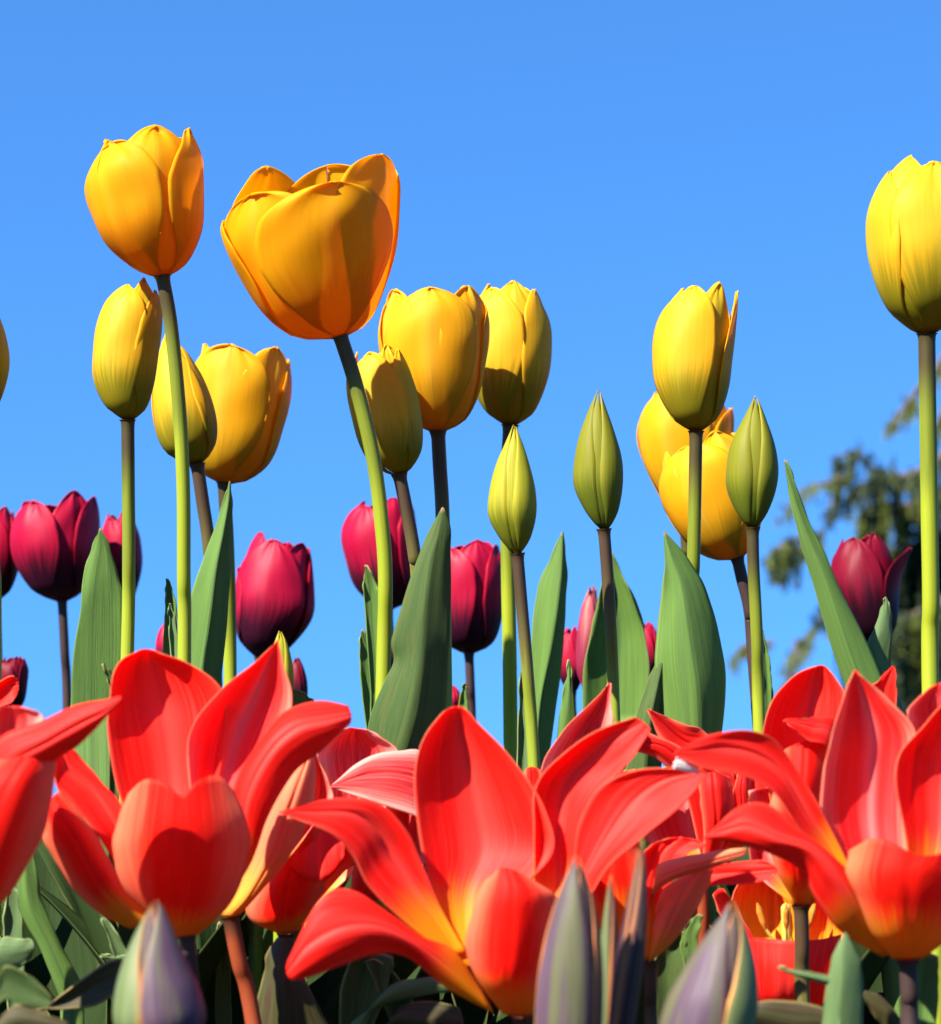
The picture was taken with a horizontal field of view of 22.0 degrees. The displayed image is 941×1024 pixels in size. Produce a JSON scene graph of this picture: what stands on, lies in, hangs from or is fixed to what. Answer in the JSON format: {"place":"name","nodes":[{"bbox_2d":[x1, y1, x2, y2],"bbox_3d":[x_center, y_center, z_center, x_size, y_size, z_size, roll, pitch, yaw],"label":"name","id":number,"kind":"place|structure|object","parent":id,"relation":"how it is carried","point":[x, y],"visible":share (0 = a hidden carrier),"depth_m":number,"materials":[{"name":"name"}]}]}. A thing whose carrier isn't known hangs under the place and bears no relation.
{"place":"outdoors","nodes":[
{"label":"outdoors","id":0,"kind":"place"},
{"bbox_2d":[0,0,940,796],"label":"sky","id":1,"kind":"structure","parent":0,"point":[607,160],"materials":[{"name":"blue"}]},
{"bbox_2d":[731,846,749,862],"bbox_3d":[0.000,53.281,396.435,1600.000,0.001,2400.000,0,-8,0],"label":"lawn","id":2,"kind":"structure","parent":0,"point":[746,857],"depth_m":32.98,"materials":[{"name":"green plant"}]},
{"bbox_2d":[728,356,940,716],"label":"weeping conifer","id":3,"kind":"object","parent":2,"relation":"on","point":[878,517],"visible":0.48,"depth_m":19.61,"materials":[{"name":"green plant"}]},
{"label":"flower bed","id":4,"kind":"structure","parent":0,"visible":0},
{"bbox_2d":[0,319,9,935],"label":"yellow tulip","id":5,"kind":"object","parent":4,"relation":"on","point":[4,360],"visible":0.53,"depth_m":1.10,"materials":[{"name":"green plant"}]},
{"bbox_2d":[0,506,17,660],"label":"magenta tulip","id":6,"kind":"object","parent":4,"relation":"on","point":[9,570],"visible":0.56,"depth_m":1.57,"materials":[{"name":"pink plant"}]},
{"bbox_2d":[0,675,18,705],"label":"red tulip","id":7,"kind":"object","parent":4,"relation":"on","point":[9,687],"visible":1,"depth_m":0.95,"materials":[{"name":"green plant"}]},
{"bbox_2d":[2,656,28,705],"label":"magenta tulip","id":8,"kind":"object","parent":4,"relation":"on","point":[17,667],"visible":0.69,"depth_m":1.50,"materials":[{"name":"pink plant"}]},
{"bbox_2d":[0,936,34,969],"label":"tulip shoot","id":9,"kind":"object","parent":4,"relation":"on","point":[17,952],"visible":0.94,"depth_m":0.93,"materials":[{"name":"green plant"}]},
{"bbox_2d":[0,965,67,1023],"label":"leaf","id":10,"kind":"object","parent":4,"relation":"on","point":[27,992],"visible":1,"depth_m":0.78,"materials":[{"name":"green plant"}]},
{"bbox_2d":[2,854,83,1023],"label":"tulip shoot","id":11,"kind":"object","parent":4,"relation":"on","point":[24,901],"visible":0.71,"depth_m":0.98,"materials":[{"name":"green plant"}]},
{"bbox_2d":[10,490,99,709],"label":"magenta tulip","id":12,"kind":"object","parent":4,"relation":"on","point":[50,546],"visible":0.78,"depth_m":1.54,"materials":[{"name":"pink plant"}]},
{"bbox_2d":[0,696,121,903],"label":"red tulip","id":13,"kind":"object","parent":4,"relation":"on","point":[35,746],"visible":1,"depth_m":0.81,"materials":[{"name":"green plant"}]},
{"bbox_2d":[37,958,122,1012],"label":"leaf","id":14,"kind":"object","parent":4,"relation":"on","point":[95,987],"visible":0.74,"depth_m":0.86,"materials":[{"name":"green plant"}]},
{"bbox_2d":[1,277,162,1023],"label":"yellow tulip","id":15,"kind":"object","parent":4,"relation":"on","point":[127,338],"visible":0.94,"depth_m":1.12,"materials":[{"name":"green plant"}]},
{"bbox_2d":[0,124,203,1015],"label":"yellow tulip","id":16,"kind":"object","parent":4,"relation":"on","point":[144,191],"visible":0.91,"depth_m":1.09,"materials":[{"name":"yellow plant"}]},
{"bbox_2d":[99,917,126,959],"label":"tulip shoot","id":17,"kind":"object","parent":4,"relation":"on","point":[117,947],"visible":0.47,"depth_m":0.97,"materials":[{"name":"green plant"}]},
{"bbox_2d":[102,512,142,592],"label":"magenta tulip","id":18,"kind":"object","parent":4,"relation":"on","point":[112,529],"visible":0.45,"depth_m":1.59,"materials":[{"name":"pink plant"}]},
{"bbox_2d":[0,837,248,1023],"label":"tulip shoot","id":19,"kind":"object","parent":4,"relation":"on","point":[82,958],"visible":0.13,"depth_m":1.10,"materials":[{"name":"green plant"}]},
{"bbox_2d":[113,900,205,1023],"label":"tulip bud","id":20,"kind":"object","parent":4,"relation":"on","point":[156,983],"visible":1,"depth_m":0.71,"materials":[{"name":"purple plant"}]},
{"bbox_2d":[155,624,163,652],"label":"magenta tulip","id":21,"kind":"object","parent":4,"relation":"on","point":[159,644],"visible":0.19,"depth_m":1.45,"materials":[{"name":"pink plant"}]},
{"bbox_2d":[151,336,222,688],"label":"yellow tulip","id":22,"kind":"object","parent":4,"relation":"on","point":[202,424],"visible":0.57,"depth_m":1.22,"materials":[{"name":"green plant"}]},
{"bbox_2d":[43,640,351,987],"bbox_3d":[-0.097,0.235,0.875,0.109,0.374,0.118,0,-8,0],"label":"red tulip","id":23,"kind":"object","parent":4,"relation":"on","point":[205,766],"visible":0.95,"depth_m":0.86,"materials":[{"name":"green plant"}]},
{"bbox_2d":[40,631,426,1023],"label":"tulip bud","id":24,"kind":"object","parent":4,"relation":"on","point":[73,919],"visible":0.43,"depth_m":1.04,"materials":[{"name":"green plant"}]},
{"bbox_2d":[191,343,291,687],"bbox_3d":[-0.106,0.192,1.282,0.353,0.567,0.241,-3,-8,22],"label":"yellow tulip","id":25,"kind":"object","parent":4,"relation":"on","point":[250,393],"visible":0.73,"depth_m":1.28,"materials":[{"name":"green plant"}]},
{"bbox_2d":[214,916,272,1023],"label":"tulip shoot","id":26,"kind":"object","parent":4,"relation":"on","point":[259,945],"visible":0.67,"depth_m":1.02,"materials":[{"name":"green plant"}]},
{"bbox_2d":[67,868,428,1023],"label":"tulip shoot","id":27,"kind":"object","parent":4,"relation":"on","point":[324,987],"visible":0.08,"depth_m":1.04,"materials":[{"name":"green plant"}]},
{"bbox_2d":[235,532,314,660],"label":"magenta tulip","id":28,"kind":"object","parent":4,"relation":"on","point":[275,590],"visible":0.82,"depth_m":1.49,"materials":[{"name":"pink plant"}]},
{"bbox_2d":[220,755,333,1023],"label":"red tulip","id":29,"kind":"object","parent":4,"relation":"on","point":[283,836],"visible":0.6,"depth_m":0.93,"materials":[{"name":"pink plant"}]},
{"bbox_2d":[257,938,327,1023],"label":"tulip shoot","id":30,"kind":"object","parent":4,"relation":"on","point":[283,998],"visible":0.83,"depth_m":0.95,"materials":[{"name":"green plant"}]},
{"bbox_2d":[293,657,307,695],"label":"magenta tulip","id":31,"kind":"object","parent":4,"relation":"on","point":[300,681],"visible":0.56,"depth_m":1.45,"materials":[{"name":"pink plant"}]},
{"bbox_2d":[220,153,400,1008],"bbox_3d":[-0.032,0.146,1.106,0.320,0.611,0.220,-5,-9,32],"label":"yellow tulip","id":32,"kind":"object","parent":4,"relation":"on","point":[311,254],"visible":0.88,"depth_m":1.06,"materials":[{"name":"yellow plant"}]},
{"bbox_2d":[37,842,601,1023],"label":"tulip shoot","id":33,"kind":"object","parent":4,"relation":"on","point":[61,882],"visible":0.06,"depth_m":1.07,"materials":[{"name":"green plant"}]},
{"bbox_2d":[246,727,423,939],"bbox_3d":[-0.066,0.263,0.983,0.086,0.348,0.114,5,-9,-31],"label":"red tulip","id":34,"kind":"object","parent":4,"relation":"on","point":[320,863],"visible":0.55,"depth_m":0.96,"materials":[{"name":"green plant"}]},
{"bbox_2d":[341,497,415,667],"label":"magenta tulip","id":35,"kind":"object","parent":4,"relation":"on","point":[358,541],"visible":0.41,"depth_m":1.54,"materials":[{"name":"pink plant"}]},
{"bbox_2d":[346,344,422,574],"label":"yellow tulip","id":36,"kind":"object","parent":4,"relation":"on","point":[390,390],"visible":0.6,"depth_m":1.15,"materials":[{"name":"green plant"}]},
{"bbox_2d":[339,954,463,1023],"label":"tulip shoot","id":37,"kind":"object","parent":4,"relation":"on","point":[371,986],"visible":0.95,"depth_m":0.92,"materials":[{"name":"green plant"}]},
{"bbox_2d":[368,285,489,1003],"bbox_3d":[0.004,0.174,1.174,0.259,0.574,0.249,-7,-10,43],"label":"yellow tulip","id":38,"kind":"object","parent":4,"relation":"on","point":[438,338],"visible":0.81,"depth_m":1.18,"materials":[{"name":"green plant"}]},
{"bbox_2d":[452,682,467,709],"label":"magenta tulip","id":39,"kind":"object","parent":4,"relation":"on","point":[459,699],"visible":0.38,"depth_m":1.30,"materials":[{"name":"pink plant"}]},
{"bbox_2d":[451,539,501,719],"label":"magenta tulip","id":40,"kind":"object","parent":4,"relation":"on","point":[476,612],"visible":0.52,"depth_m":1.49,"materials":[{"name":"pink plant"}]},
{"bbox_2d":[279,706,707,1023],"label":"red tulip","id":41,"kind":"object","parent":4,"relation":"on","point":[497,831],"visible":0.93,"depth_m":0.85,"materials":[{"name":"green plant"}]},
{"bbox_2d":[450,425,575,1023],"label":"tulip bud","id":42,"kind":"object","parent":4,"relation":"on","point":[512,505],"visible":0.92,"depth_m":1.05,"materials":[{"name":"green plant"}]},
{"bbox_2d":[478,280,567,769],"bbox_3d":[0.030,0.176,1.255,0.304,0.592,0.251,0,-8,0],"label":"yellow tulip","id":43,"kind":"object","parent":4,"relation":"on","point":[517,369],"visible":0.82,"depth_m":1.26,"materials":[{"name":"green plant"}]},
{"bbox_2d":[535,854,602,1023],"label":"tulip bud","id":44,"kind":"object","parent":4,"relation":"on","point":[569,988],"visible":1,"depth_m":0.72,"materials":[{"name":"green plant"}]},
{"bbox_2d":[560,626,579,715],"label":"magenta tulip","id":45,"kind":"object","parent":4,"relation":"on","point":[569,644],"visible":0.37,"depth_m":1.45,"materials":[{"name":"pink plant"}]},
{"bbox_2d":[490,390,662,1023],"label":"tulip bud","id":46,"kind":"object","parent":4,"relation":"on","point":[617,656],"visible":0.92,"depth_m":1.10,"materials":[{"name":"green plant"}]},
{"bbox_2d":[525,683,634,788],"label":"red tulip","id":47,"kind":"object","parent":4,"relation":"on","point":[595,714],"visible":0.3,"depth_m":0.98,"materials":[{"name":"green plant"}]},
{"bbox_2d":[575,585,597,684],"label":"magenta tulip","id":48,"kind":"object","parent":4,"relation":"on","point":[588,608],"visible":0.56,"depth_m":1.40,"materials":[{"name":"pink plant"}]},
{"bbox_2d":[601,874,617,1023],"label":"tulip bud","id":49,"kind":"object","parent":4,"relation":"on","point":[609,939],"visible":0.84,"depth_m":0.76,"materials":[{"name":"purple plant"}]},
{"bbox_2d":[608,840,646,1023],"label":"tulip bud","id":50,"kind":"object","parent":4,"relation":"on","point":[628,974],"visible":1,"depth_m":0.74,"materials":[{"name":"purple plant"}]},
{"bbox_2d":[644,622,656,672],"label":"magenta tulip","id":51,"kind":"object","parent":4,"relation":"on","point":[650,632],"visible":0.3,"depth_m":1.50,"materials":[{"name":"pink plant"}]},
{"bbox_2d":[654,914,703,1023],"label":"tulip shoot","id":52,"kind":"object","parent":4,"relation":"on","point":[674,957],"visible":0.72,"depth_m":0.95,"materials":[{"name":"green plant"}]},
{"bbox_2d":[593,837,776,1023],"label":"red tulip","id":53,"kind":"object","parent":4,"relation":"on","point":[672,905],"visible":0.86,"depth_m":0.89,"materials":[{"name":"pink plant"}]},
{"bbox_2d":[637,392,733,555],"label":"yellow tulip","id":54,"kind":"object","parent":4,"relation":"on","point":[660,431],"visible":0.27,"depth_m":1.35,"materials":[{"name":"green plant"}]},
{"bbox_2d":[652,282,738,930],"bbox_3d":[0.119,0.182,1.155,0.220,0.554,0.257,7,-11,-44],"label":"yellow tulip","id":55,"kind":"object","parent":4,"relation":"on","point":[693,342],"visible":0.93,"depth_m":1.09,"materials":[{"name":"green plant"}]},
{"bbox_2d":[637,709,764,945],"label":"red tulip","id":56,"kind":"object","parent":4,"relation":"on","point":[715,799],"visible":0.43,"depth_m":0.99,"materials":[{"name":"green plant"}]},
{"bbox_2d":[659,901,758,1023],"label":"tulip bud","id":57,"kind":"object","parent":4,"relation":"on","point":[716,982],"visible":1,"depth_m":0.69,"materials":[{"name":"purple plant"}]},
{"bbox_2d":[659,430,760,726],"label":"yellow tulip","id":58,"kind":"object","parent":4,"relation":"on","point":[723,532],"visible":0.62,"depth_m":1.24,"materials":[{"name":"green plant"}]},
{"bbox_2d":[726,396,778,733],"bbox_3d":[0.127,0.204,1.117,0.305,0.500,0.185,-3,-8,20],"label":"tulip bud","id":59,"kind":"object","parent":4,"relation":"on","point":[752,470],"visible":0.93,"depth_m":1.08,"materials":[{"name":"green plant"}]},
{"bbox_2d":[713,881,842,1005],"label":"red tulip","id":60,"kind":"object","parent":4,"relation":"on","point":[765,910],"visible":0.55,"depth_m":0.96,"materials":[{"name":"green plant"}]},
{"bbox_2d":[756,1000,823,1023],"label":"tulip shoot","id":61,"kind":"object","parent":4,"relation":"on","point":[782,1012],"visible":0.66,"depth_m":0.82,"materials":[{"name":"green plant"}]},
{"bbox_2d":[720,861,883,1023],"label":"tulip shoot","id":62,"kind":"object","parent":4,"relation":"on","point":[868,1015],"visible":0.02,"depth_m":1.06,"materials":[{"name":"green plant"}]},
{"bbox_2d":[716,885,889,997],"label":"tulip shoot","id":63,"kind":"object","parent":4,"relation":"on","point":[872,964],"visible":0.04,"depth_m":1.03,"materials":[{"name":"green plant"}]},
{"bbox_2d":[672,670,940,1023],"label":"red tulip","id":64,"kind":"object","parent":4,"relation":"on","point":[859,848],"visible":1,"depth_m":0.83,"materials":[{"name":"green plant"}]},
{"bbox_2d":[777,933,862,1023],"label":"tulip shoot","id":65,"kind":"object","parent":4,"relation":"on","point":[842,980],"visible":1,"depth_m":0.80,"materials":[{"name":"green plant"}]},
{"bbox_2d":[748,665,896,1002],"bbox_3d":[0.120,0.248,0.957,0.068,0.370,0.130,2,-8,-14],"label":"red tulip","id":66,"kind":"object","parent":4,"relation":"on","point":[802,712],"visible":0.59,"depth_m":0.93,"materials":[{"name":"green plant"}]},
{"bbox_2d":[709,155,940,1023],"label":"yellow tulip","id":67,"kind":"object","parent":4,"relation":"on","point":[903,232],"visible":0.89,"depth_m":1.05,"materials":[{"name":"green plant"}]},
{"bbox_2d":[831,533,911,641],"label":"magenta tulip","id":68,"kind":"object","parent":4,"relation":"on","point":[867,571],"visible":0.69,"depth_m":1.49,"materials":[{"name":"pink plant"}]},
{"bbox_2d":[863,953,938,1023],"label":"tulip shoot","id":69,"kind":"object","parent":4,"relation":"on","point":[881,1009],"visible":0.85,"depth_m":0.86,"materials":[{"name":"green plant"}]}
]}

